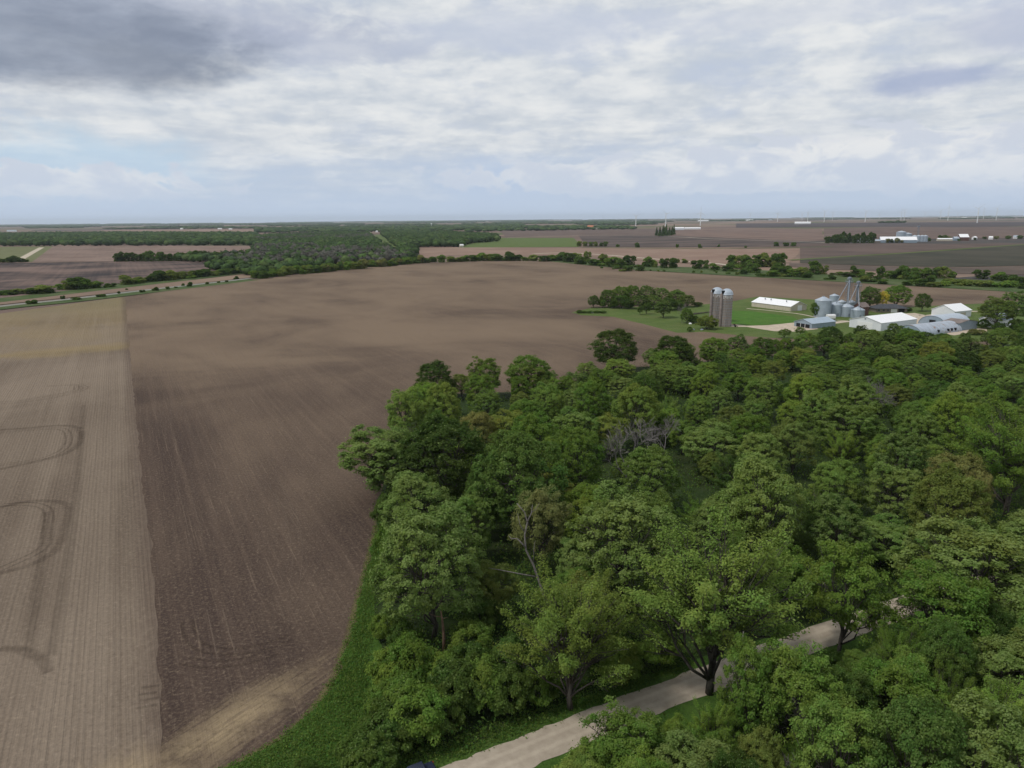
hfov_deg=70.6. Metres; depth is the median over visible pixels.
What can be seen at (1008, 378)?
woodland tree
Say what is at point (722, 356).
young tree
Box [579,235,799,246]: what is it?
field
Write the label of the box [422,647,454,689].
shrub
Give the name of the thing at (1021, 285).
hedgerow tree
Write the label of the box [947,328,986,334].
farmyard
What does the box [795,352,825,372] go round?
woodland tree
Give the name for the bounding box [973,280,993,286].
shrub
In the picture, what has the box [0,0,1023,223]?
sky
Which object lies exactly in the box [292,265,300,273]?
hedgerow tree
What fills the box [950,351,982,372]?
woodland tree
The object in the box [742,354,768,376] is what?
woodland tree
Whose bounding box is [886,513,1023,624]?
woodland tree
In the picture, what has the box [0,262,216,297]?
field
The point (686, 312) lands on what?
farm tree
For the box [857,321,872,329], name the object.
door
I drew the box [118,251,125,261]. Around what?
hedgerow tree
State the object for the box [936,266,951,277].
hedgerow tree
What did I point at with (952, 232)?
field
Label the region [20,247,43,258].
farm track
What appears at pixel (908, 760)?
woodland tree
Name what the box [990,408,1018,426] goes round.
woodland tree
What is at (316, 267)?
hedgerow tree
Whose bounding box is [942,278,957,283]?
shrub
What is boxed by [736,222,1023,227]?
field
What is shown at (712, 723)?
woodland tree
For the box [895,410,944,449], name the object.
woodland tree
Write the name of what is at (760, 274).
shrub
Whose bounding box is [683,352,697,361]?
young tree
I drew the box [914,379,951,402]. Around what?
woodland tree
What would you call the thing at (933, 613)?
woodland tree
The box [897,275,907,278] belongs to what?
shrub
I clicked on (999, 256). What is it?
field
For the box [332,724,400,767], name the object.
shrub
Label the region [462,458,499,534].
woodland tree
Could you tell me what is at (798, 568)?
woodland tree
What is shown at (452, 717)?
shrub
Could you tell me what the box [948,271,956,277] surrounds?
shrub
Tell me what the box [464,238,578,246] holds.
meadow
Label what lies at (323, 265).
hedgerow tree
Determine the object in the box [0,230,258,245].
woods
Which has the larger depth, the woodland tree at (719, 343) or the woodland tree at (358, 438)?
the woodland tree at (719, 343)
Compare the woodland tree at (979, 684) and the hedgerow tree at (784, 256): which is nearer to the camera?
the woodland tree at (979, 684)
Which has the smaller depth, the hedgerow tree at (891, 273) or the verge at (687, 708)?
the verge at (687, 708)
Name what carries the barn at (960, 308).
on the lawn at (672, 321)
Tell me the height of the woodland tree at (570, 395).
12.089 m
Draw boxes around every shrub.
[25,300,37,303]
[54,284,63,289]
[184,275,196,278]
[293,756,320,767]
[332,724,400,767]
[347,738,401,767]
[356,695,424,752]
[363,678,394,715]
[364,643,418,687]
[367,665,431,715]
[368,491,393,525]
[368,613,395,640]
[371,525,398,551]
[375,630,438,684]
[378,563,406,595]
[386,617,422,646]
[387,679,451,746]
[416,688,471,738]
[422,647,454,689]
[426,646,487,715]
[446,618,494,658]
[448,639,492,663]
[456,652,510,713]
[458,585,504,626]
[480,663,534,716]
[489,629,537,686]
[516,666,562,706]
[567,738,627,767]
[596,636,645,686]
[598,299,607,306]
[607,300,619,306]
[623,300,633,308]
[637,625,684,664]
[642,261,649,266]
[672,300,683,308]
[687,315,698,322]
[694,315,719,328]
[718,712,760,750]
[742,752,768,767]
[748,268,761,272]
[755,273,766,276]
[769,260,782,265]
[810,303,819,314]
[811,646,844,675]
[814,733,888,767]
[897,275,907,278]
[918,278,927,282]
[940,281,951,285]
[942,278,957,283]
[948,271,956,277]
[953,279,973,285]
[968,329,980,334]
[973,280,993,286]
[976,318,992,328]
[990,322,1005,329]
[991,282,1011,287]
[1006,318,1023,329]
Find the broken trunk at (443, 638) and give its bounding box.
[431,611,446,652]
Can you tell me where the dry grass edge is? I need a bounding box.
[227,527,376,766]
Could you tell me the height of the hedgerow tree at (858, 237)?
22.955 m
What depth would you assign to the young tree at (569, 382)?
245.27 m
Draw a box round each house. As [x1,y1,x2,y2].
[869,304,909,312]
[978,313,1012,326]
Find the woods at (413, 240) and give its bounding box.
[380,229,500,253]
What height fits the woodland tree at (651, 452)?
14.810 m
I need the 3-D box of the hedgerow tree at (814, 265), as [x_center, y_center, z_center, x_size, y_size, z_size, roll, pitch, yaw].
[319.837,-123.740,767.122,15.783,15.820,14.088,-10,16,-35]
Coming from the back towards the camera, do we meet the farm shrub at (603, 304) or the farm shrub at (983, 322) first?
the farm shrub at (603, 304)
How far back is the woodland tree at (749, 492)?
136.60 m
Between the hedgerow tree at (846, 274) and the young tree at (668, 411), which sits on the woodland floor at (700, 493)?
the young tree at (668, 411)
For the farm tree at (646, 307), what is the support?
on the lawn at (672, 321)
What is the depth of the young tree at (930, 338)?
326.54 m
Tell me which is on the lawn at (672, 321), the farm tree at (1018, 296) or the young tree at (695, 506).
the farm tree at (1018, 296)
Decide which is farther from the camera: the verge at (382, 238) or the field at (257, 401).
the verge at (382, 238)
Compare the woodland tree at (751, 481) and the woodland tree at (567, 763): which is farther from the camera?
the woodland tree at (751, 481)
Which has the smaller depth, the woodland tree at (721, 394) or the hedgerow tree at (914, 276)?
the woodland tree at (721, 394)
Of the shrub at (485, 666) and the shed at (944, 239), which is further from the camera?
the shed at (944, 239)
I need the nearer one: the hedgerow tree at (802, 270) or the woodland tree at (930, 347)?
the woodland tree at (930, 347)
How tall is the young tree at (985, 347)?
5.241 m
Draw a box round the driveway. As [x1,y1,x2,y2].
[910,314,930,317]
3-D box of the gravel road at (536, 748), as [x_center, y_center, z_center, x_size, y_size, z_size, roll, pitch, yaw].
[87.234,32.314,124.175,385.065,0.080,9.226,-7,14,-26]
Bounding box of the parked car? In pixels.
[407,761,435,767]
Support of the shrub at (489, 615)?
on the verge at (687, 708)
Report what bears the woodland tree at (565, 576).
on the woodland floor at (700, 493)
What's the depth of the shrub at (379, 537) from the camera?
130.88 m
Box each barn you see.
[752,297,806,310]
[879,237,916,242]
[931,303,971,316]
[957,234,968,240]
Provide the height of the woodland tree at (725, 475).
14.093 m
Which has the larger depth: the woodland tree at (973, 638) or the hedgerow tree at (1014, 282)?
the hedgerow tree at (1014, 282)
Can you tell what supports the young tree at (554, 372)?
on the woodland floor at (700, 493)
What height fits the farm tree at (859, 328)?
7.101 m
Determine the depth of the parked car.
79.42 m
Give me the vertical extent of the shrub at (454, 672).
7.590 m
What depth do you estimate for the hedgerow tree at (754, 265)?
794.30 m
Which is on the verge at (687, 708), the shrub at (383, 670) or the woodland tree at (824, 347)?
the shrub at (383, 670)
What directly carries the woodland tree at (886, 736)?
on the woodland floor at (783, 723)
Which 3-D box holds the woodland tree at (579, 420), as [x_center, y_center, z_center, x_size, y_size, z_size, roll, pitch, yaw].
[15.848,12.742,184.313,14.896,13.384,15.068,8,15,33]
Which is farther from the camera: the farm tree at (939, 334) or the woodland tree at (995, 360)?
the farm tree at (939, 334)
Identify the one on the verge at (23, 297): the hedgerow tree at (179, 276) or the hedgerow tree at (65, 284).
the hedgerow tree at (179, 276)
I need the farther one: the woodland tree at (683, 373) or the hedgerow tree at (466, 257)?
the hedgerow tree at (466, 257)
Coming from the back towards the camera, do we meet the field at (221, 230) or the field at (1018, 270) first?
the field at (221, 230)
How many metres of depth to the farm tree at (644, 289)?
504.76 m
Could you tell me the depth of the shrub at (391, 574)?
116.23 m
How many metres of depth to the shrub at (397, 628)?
100.67 m
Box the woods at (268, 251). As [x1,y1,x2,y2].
[174,230,417,274]
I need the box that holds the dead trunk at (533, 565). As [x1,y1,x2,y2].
[490,503,547,608]
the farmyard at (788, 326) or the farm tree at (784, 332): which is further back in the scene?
the farmyard at (788, 326)
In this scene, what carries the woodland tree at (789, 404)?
on the woodland floor at (700, 493)
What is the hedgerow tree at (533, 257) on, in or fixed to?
on the ground at (718, 225)
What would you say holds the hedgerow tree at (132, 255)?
on the ground at (718, 225)
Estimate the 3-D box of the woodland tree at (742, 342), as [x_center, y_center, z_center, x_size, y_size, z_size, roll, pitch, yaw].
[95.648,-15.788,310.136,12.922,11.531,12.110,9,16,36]
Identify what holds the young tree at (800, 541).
on the woodland floor at (700, 493)
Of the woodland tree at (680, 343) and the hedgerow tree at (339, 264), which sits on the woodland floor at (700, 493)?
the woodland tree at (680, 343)
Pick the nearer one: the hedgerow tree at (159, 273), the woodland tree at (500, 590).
the woodland tree at (500, 590)
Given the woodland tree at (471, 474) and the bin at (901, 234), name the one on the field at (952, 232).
the bin at (901, 234)
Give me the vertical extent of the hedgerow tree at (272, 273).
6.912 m
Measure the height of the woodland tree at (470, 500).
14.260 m
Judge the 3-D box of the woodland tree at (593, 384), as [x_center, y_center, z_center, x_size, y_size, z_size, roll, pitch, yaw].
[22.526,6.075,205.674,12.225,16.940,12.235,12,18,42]
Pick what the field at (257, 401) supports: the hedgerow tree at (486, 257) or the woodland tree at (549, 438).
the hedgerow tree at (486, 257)
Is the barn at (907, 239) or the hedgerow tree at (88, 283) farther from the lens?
the barn at (907, 239)
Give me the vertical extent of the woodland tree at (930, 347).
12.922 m
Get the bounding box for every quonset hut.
[897,321,961,334]
[918,313,969,322]
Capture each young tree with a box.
[510,376,532,398]
[510,391,531,405]
[540,378,549,383]
[544,370,557,380]
[549,375,564,390]
[559,375,575,394]
[578,372,588,379]
[599,436,621,461]
[602,370,615,386]
[610,457,629,483]
[639,573,676,623]
[653,414,674,445]
[655,390,674,408]
[656,407,681,433]
[662,712,698,738]
[676,493,713,535]
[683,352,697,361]
[690,358,703,365]
[696,451,724,478]
[713,352,728,367]
[735,363,750,380]
[752,373,764,382]
[766,547,796,589]
[768,340,783,356]
[772,350,792,366]
[777,338,792,355]
[777,732,835,767]
[780,527,808,555]
[787,340,802,353]
[787,352,801,367]
[798,340,807,348]
[832,349,850,364]
[841,648,864,672]
[862,344,876,355]
[863,641,889,659]
[887,405,908,426]
[905,373,925,387]
[911,379,929,390]
[912,383,928,398]
[924,336,937,343]
[940,334,950,342]
[942,346,957,357]
[958,332,970,343]
[980,332,995,344]
[980,344,990,351]
[991,364,1004,377]
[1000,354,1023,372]
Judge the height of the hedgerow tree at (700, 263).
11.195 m
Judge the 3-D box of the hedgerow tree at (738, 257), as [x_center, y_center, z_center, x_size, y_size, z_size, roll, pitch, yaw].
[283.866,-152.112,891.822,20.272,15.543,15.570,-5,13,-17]
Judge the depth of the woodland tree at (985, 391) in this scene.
216.44 m
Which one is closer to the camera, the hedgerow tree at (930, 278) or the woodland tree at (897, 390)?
the woodland tree at (897, 390)
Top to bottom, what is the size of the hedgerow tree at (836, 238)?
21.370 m
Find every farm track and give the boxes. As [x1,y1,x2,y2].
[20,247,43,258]
[746,308,844,320]
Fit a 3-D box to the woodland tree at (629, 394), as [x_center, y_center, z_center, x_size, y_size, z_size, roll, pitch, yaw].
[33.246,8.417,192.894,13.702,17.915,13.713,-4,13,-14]
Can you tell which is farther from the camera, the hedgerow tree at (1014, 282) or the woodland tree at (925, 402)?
the hedgerow tree at (1014, 282)
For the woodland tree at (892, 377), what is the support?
on the woodland floor at (700, 493)
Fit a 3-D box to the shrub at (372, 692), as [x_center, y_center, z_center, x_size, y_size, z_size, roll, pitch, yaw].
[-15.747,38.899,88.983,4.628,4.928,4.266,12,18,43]
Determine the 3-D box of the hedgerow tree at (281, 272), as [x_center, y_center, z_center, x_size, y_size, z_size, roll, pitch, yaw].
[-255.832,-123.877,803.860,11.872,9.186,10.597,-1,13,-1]
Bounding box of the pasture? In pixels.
[0,246,52,261]
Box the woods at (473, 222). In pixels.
[0,215,1023,228]
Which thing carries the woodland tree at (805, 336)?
on the woodland floor at (700, 493)
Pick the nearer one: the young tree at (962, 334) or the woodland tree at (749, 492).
the woodland tree at (749, 492)
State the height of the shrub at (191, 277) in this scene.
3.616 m
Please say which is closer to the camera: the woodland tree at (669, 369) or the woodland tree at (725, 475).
the woodland tree at (725, 475)
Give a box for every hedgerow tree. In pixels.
[4,291,17,294]
[5,257,15,262]
[10,288,24,293]
[23,285,55,293]
[23,288,38,293]
[61,280,74,289]
[66,276,89,289]
[78,278,92,288]
[90,281,103,287]
[112,253,122,261]
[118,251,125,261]
[118,275,136,284]
[122,252,133,261]
[130,252,136,261]
[133,276,146,282]
[134,254,142,260]
[140,252,148,261]
[144,250,155,260]
[145,273,156,281]
[150,253,159,260]
[153,270,166,280]
[156,252,164,260]
[162,270,176,279]
[163,254,172,260]
[168,253,175,260]
[175,271,185,278]
[178,271,193,278]
[191,270,204,277]
[201,269,210,276]
[208,270,220,275]
[218,268,231,274]
[229,268,237,273]
[248,270,255,278]
[256,270,267,278]
[267,271,276,276]
[277,268,286,276]
[281,266,293,274]
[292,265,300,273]
[299,268,306,273]
[301,265,313,273]
[304,264,314,273]
[311,265,321,272]
[320,263,326,271]
[322,265,330,271]
[328,265,338,270]
[337,261,342,269]
[343,261,350,269]
[350,262,359,268]
[358,258,368,268]
[370,261,378,266]
[378,258,386,266]
[385,260,393,265]
[390,258,402,264]
[402,258,410,264]
[417,255,424,262]
[423,258,430,262]
[429,256,436,261]
[436,255,446,261]
[446,256,454,261]
[453,257,461,261]
[460,255,469,261]
[468,255,477,261]
[476,253,484,260]
[482,254,491,260]
[489,254,500,260]
[499,256,509,260]
[504,251,515,260]
[513,254,522,260]
[520,257,528,260]
[527,254,539,260]
[537,256,548,261]
[554,252,564,260]
[562,252,576,261]
[574,256,584,263]
[584,251,591,262]
[587,259,601,264]
[598,253,608,263]
[604,257,622,266]
[616,258,626,268]
[622,265,633,270]
[623,255,636,265]
[634,264,644,270]
[643,256,655,266]
[659,258,669,267]
[669,258,677,267]
[690,260,704,268]
[709,263,720,269]
[721,265,736,270]
[725,255,736,262]
[734,254,747,264]
[739,268,748,273]
[740,255,752,267]
[745,262,760,271]
[752,254,763,266]
[760,252,771,266]
[766,270,780,276]
[771,253,781,260]
[771,262,780,269]
[777,265,791,275]
[779,253,787,265]
[787,268,799,276]
[798,267,808,276]
[801,271,811,277]
[808,261,821,273]
[818,265,828,273]
[824,236,829,242]
[828,274,836,279]
[833,234,839,242]
[840,272,856,276]
[842,236,848,242]
[845,233,851,242]
[850,265,859,273]
[852,235,856,242]
[855,234,860,242]
[858,275,870,281]
[861,232,865,242]
[866,272,875,277]
[869,233,876,242]
[876,266,884,277]
[876,279,888,283]
[885,271,897,278]
[894,265,910,276]
[901,267,919,279]
[901,281,913,285]
[908,274,920,280]
[913,282,925,286]
[918,268,930,277]
[924,267,940,276]
[926,275,937,281]
[926,282,942,286]
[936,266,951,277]
[972,269,990,278]
[989,272,1005,279]
[999,274,1017,280]
[1003,280,1018,286]
[1007,276,1023,282]
[1017,283,1023,288]
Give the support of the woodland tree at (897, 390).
on the woodland floor at (700, 493)
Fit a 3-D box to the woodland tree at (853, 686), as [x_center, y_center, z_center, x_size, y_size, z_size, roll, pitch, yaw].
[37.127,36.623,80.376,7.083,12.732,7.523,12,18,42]
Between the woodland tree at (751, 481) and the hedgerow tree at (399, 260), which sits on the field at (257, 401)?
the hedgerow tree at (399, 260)
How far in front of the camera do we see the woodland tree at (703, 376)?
224.32 m
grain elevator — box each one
[836,277,852,304]
[848,281,861,306]
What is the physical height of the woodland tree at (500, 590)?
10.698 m
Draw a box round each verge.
[0,271,243,301]
[0,279,254,309]
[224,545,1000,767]
[375,235,418,254]
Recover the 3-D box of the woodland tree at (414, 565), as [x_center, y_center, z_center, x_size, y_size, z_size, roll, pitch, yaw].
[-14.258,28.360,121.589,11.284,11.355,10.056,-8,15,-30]
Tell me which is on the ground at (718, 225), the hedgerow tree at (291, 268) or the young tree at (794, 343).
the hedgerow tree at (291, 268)
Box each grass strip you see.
[580,246,833,248]
[792,244,1023,259]
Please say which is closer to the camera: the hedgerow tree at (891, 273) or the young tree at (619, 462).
the young tree at (619, 462)
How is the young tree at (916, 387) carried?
on the woodland floor at (700, 493)
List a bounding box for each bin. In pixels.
[814,296,831,316]
[829,293,838,302]
[831,301,842,316]
[841,303,853,316]
[850,306,864,317]
[896,231,906,236]
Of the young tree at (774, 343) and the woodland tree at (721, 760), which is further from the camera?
the young tree at (774, 343)
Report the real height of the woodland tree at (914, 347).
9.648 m
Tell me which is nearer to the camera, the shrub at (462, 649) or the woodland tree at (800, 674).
the woodland tree at (800, 674)
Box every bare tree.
[593,417,658,492]
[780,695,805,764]
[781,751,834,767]
[865,376,896,404]
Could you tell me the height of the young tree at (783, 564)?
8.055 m
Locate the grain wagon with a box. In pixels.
[826,314,835,319]
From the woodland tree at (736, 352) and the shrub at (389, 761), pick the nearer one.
the shrub at (389, 761)
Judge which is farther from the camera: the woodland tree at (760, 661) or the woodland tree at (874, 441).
the woodland tree at (874, 441)
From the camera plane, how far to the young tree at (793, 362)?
288.34 m
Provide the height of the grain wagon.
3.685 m
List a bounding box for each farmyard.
[731,323,816,331]
[905,313,924,323]
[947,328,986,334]
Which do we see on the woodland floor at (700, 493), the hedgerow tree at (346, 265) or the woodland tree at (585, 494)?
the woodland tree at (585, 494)
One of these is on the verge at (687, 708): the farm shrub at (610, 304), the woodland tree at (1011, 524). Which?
the woodland tree at (1011, 524)
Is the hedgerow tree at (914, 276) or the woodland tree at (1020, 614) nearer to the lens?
the woodland tree at (1020, 614)
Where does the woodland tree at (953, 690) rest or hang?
on the woodland floor at (783, 723)
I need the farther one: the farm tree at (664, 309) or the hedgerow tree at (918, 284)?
the hedgerow tree at (918, 284)
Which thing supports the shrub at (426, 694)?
on the verge at (687, 708)
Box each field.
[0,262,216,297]
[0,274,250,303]
[0,297,162,767]
[32,245,250,261]
[101,229,297,231]
[125,261,1023,767]
[419,247,799,264]
[500,229,655,237]
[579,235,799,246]
[675,228,823,240]
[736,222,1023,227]
[789,263,1023,274]
[800,243,1023,258]
[800,245,1023,266]
[824,227,1023,238]
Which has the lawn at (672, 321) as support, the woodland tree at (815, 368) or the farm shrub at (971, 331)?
the farm shrub at (971, 331)
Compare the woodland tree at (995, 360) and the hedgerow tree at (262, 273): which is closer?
the woodland tree at (995, 360)
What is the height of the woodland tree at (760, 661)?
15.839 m
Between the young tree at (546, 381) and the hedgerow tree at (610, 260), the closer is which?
the young tree at (546, 381)
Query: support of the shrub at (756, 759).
on the verge at (687, 708)
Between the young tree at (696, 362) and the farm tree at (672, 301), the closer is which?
the young tree at (696, 362)
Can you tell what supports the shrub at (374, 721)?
on the verge at (687, 708)
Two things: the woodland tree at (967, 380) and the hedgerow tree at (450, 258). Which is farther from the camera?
the hedgerow tree at (450, 258)
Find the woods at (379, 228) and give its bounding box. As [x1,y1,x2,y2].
[253,224,637,232]
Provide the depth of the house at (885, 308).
458.70 m
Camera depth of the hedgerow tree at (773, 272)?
741.02 m
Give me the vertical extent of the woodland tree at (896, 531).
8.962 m
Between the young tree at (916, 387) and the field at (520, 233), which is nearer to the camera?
the young tree at (916, 387)
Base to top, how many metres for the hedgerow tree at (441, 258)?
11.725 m
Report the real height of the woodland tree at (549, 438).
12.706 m
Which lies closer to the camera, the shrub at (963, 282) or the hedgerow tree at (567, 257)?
the shrub at (963, 282)
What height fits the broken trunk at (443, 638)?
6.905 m
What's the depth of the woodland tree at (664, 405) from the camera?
202.78 m
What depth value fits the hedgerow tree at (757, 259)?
885.04 m
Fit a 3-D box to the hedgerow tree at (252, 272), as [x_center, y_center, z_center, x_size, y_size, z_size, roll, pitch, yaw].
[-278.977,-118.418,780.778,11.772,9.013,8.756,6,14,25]
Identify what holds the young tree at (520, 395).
on the woodland floor at (700, 493)
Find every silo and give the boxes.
[709,287,721,322]
[718,289,732,326]
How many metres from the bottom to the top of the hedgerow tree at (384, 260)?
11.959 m
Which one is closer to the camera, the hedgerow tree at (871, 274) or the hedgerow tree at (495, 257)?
the hedgerow tree at (871, 274)
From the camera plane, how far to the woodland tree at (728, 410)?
185.09 m
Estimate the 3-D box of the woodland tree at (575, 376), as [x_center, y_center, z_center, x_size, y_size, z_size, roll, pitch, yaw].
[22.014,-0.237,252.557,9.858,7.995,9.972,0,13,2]
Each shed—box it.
[684,227,700,228]
[794,317,836,328]
[849,312,916,330]
[853,302,869,315]
[936,238,952,240]
[943,318,977,329]
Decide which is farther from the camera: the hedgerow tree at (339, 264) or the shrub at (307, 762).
the hedgerow tree at (339, 264)
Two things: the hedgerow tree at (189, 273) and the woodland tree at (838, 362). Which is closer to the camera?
the woodland tree at (838, 362)
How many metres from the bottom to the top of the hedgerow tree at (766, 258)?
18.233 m
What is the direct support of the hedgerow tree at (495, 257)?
on the field at (257, 401)
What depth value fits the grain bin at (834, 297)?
474.84 m
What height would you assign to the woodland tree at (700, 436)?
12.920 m
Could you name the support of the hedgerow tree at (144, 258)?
on the ground at (718, 225)
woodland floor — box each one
[374,345,1023,765]
[697,607,1022,763]
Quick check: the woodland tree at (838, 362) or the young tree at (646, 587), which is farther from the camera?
the woodland tree at (838, 362)
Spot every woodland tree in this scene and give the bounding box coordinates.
[336,424,438,496]
[366,499,486,638]
[369,441,402,493]
[377,470,457,529]
[384,386,426,432]
[391,413,497,499]
[399,526,450,577]
[403,382,448,420]
[414,359,456,387]
[419,408,446,436]
[422,379,451,405]
[423,382,462,438]
[444,490,495,558]
[448,374,471,396]
[448,444,477,485]
[457,411,496,453]
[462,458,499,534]
[463,374,498,406]
[466,355,500,388]
[466,426,571,538]
[468,388,503,417]
[468,557,520,613]
[484,407,527,447]
[492,554,638,710]
[494,438,546,491]
[504,354,551,394]
[507,398,545,432]
[507,479,572,571]
[510,410,558,453]
[528,384,565,421]
[533,381,557,405]
[535,472,574,506]
[537,435,570,470]
[545,405,600,452]
[546,565,604,607]
[551,424,606,488]
[553,536,602,582]
[554,567,630,642]
[554,754,604,767]
[559,743,598,765]
[560,478,679,597]
[562,372,586,389]
[562,382,589,410]
[562,482,614,541]
[572,376,614,428]
[572,695,677,767]
[575,361,596,374]
[587,367,609,384]
[588,327,638,370]
[590,412,625,443]
[604,358,635,377]
[605,375,633,396]
[610,382,661,445]
[611,491,823,695]
[614,755,640,767]
[615,740,669,767]
[619,443,681,501]
[626,372,662,415]
[629,369,645,381]
[633,490,680,545]
[635,366,666,396]
[641,348,656,362]
[643,413,680,463]
[647,350,681,371]
[650,727,736,767]
[653,335,695,365]
[655,363,683,391]
[655,719,700,767]
[656,359,683,380]
[659,393,680,426]
[665,420,693,454]
[671,361,706,396]
[680,418,743,470]
[682,393,712,426]
[687,696,740,748]
[688,488,752,556]
[689,366,722,404]
[697,361,719,377]
[698,337,729,361]
[703,725,738,759]
[703,743,759,767]
[705,386,733,417]
[708,449,746,490]
[712,404,753,444]
[713,450,815,552]
[714,356,748,383]
[714,632,779,733]
[720,370,755,399]
[722,333,749,354]
[724,411,770,454]
[725,348,745,364]
[732,489,774,528]
[734,636,847,756]
[734,723,782,767]
[735,432,787,488]
[741,394,773,433]
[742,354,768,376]
[742,469,787,520]
[743,375,783,414]
[745,346,766,360]
[749,337,775,357]
[761,359,789,380]
[765,542,822,614]
[768,416,822,475]
[768,756,793,767]
[775,382,802,400]
[775,399,806,424]
[781,373,823,411]
[786,346,816,371]
[788,688,898,767]
[790,372,810,388]
[793,331,816,346]
[793,388,840,432]
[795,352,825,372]
[795,484,841,534]
[795,491,876,571]
[796,537,898,654]
[799,364,826,379]
[803,456,865,510]
[806,372,838,395]
[810,333,839,357]
[810,403,889,451]
[814,710,852,765]
[817,326,843,344]
[818,661,882,724]
[819,358,851,377]
[821,426,860,464]
[826,666,865,708]
[829,352,850,360]
[829,370,866,392]
[831,374,881,428]
[838,342,859,357]
[843,332,858,344]
[844,511,928,565]
[846,355,872,374]
[848,364,885,387]
[848,651,884,709]
[849,652,949,711]
[852,329,879,351]
[855,692,971,767]
[857,461,926,523]
[857,728,908,766]
[858,349,878,364]
[861,329,881,344]
[863,390,894,414]
[863,433,900,464]
[865,335,883,348]
[865,440,906,488]
[868,431,935,498]
[870,367,910,398]
[871,357,906,381]
[872,355,899,367]
[872,618,929,670]
[876,341,895,350]
[876,349,895,360]
[879,556,1001,663]
[880,323,913,343]
[880,641,933,707]
[882,344,905,360]
[883,383,915,406]
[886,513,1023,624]
[887,620,918,657]
[891,400,927,433]
[892,327,926,350]
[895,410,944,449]
[897,737,946,767]
[899,351,922,366]
[900,338,921,354]
[902,356,933,378]
[905,458,997,565]
[908,366,939,382]
[909,441,948,471]
[910,396,938,419]
[912,613,978,694]
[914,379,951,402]
[917,652,983,730]
[918,687,1023,767]
[919,341,955,361]
[919,390,979,450]
[921,596,957,633]
[923,349,958,374]
[923,451,995,520]
[929,362,953,380]
[931,337,964,351]
[932,390,970,405]
[935,381,993,422]
[937,387,1023,517]
[937,669,1023,761]
[946,650,990,687]
[949,365,974,379]
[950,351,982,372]
[955,371,982,389]
[956,337,982,352]
[956,375,989,391]
[956,402,998,446]
[960,351,984,364]
[961,623,1003,686]
[961,626,1023,700]
[967,745,1006,767]
[975,600,1021,674]
[977,383,1011,404]
[977,521,1021,603]
[978,347,1006,371]
[979,367,1007,383]
[980,679,1023,726]
[986,327,1018,349]
[988,346,1009,363]
[988,402,1023,420]
[988,509,1023,536]
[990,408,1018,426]
[995,372,1023,401]
[995,382,1022,401]
[998,655,1023,688]
[999,345,1023,363]
[1001,594,1023,650]
[1006,348,1023,366]
[1009,560,1023,583]
[1011,322,1023,339]
[1012,363,1023,386]
[1015,336,1023,346]
[1015,394,1023,408]
[1017,401,1023,414]
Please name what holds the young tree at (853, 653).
on the woodland floor at (783, 723)
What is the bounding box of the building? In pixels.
[795,222,810,223]
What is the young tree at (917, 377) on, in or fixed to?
on the woodland floor at (700, 493)
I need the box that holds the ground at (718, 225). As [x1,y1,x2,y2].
[0,216,1023,313]
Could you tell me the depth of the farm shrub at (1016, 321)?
379.16 m
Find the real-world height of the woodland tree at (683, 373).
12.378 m
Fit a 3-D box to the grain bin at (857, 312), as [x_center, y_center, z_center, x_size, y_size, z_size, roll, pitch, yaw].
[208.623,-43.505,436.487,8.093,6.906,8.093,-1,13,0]
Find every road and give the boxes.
[0,278,252,306]
[440,569,990,767]
[513,235,823,242]
[537,253,725,264]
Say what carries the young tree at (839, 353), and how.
on the woodland floor at (700, 493)
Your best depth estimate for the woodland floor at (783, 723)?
87.06 m
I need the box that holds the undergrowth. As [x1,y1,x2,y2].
[354,342,1023,767]
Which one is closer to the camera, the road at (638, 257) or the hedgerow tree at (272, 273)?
the hedgerow tree at (272, 273)
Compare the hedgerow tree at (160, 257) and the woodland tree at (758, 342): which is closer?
the woodland tree at (758, 342)
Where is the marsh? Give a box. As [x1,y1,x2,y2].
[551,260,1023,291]
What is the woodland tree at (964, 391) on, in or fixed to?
on the woodland floor at (700, 493)
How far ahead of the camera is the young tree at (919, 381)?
244.09 m
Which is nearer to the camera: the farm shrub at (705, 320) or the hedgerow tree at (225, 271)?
the farm shrub at (705, 320)
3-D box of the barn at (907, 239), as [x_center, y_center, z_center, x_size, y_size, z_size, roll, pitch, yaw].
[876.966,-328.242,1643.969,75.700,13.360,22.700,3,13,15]
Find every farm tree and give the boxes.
[587,295,600,307]
[599,289,615,303]
[612,286,629,305]
[612,294,630,307]
[624,285,641,301]
[629,295,649,306]
[638,285,655,299]
[642,303,651,313]
[645,295,662,308]
[654,287,671,300]
[654,300,671,317]
[662,297,678,308]
[667,289,684,304]
[679,295,694,305]
[680,307,692,322]
[778,329,790,337]
[794,327,805,333]
[853,325,867,333]
[859,286,881,305]
[877,291,889,303]
[885,284,913,303]
[914,293,932,308]
[923,332,934,339]
[935,333,952,337]
[975,296,1016,323]
[992,291,1023,323]
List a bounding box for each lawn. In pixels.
[572,297,1023,344]
[731,310,796,324]
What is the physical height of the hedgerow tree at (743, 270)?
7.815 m
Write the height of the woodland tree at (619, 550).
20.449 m

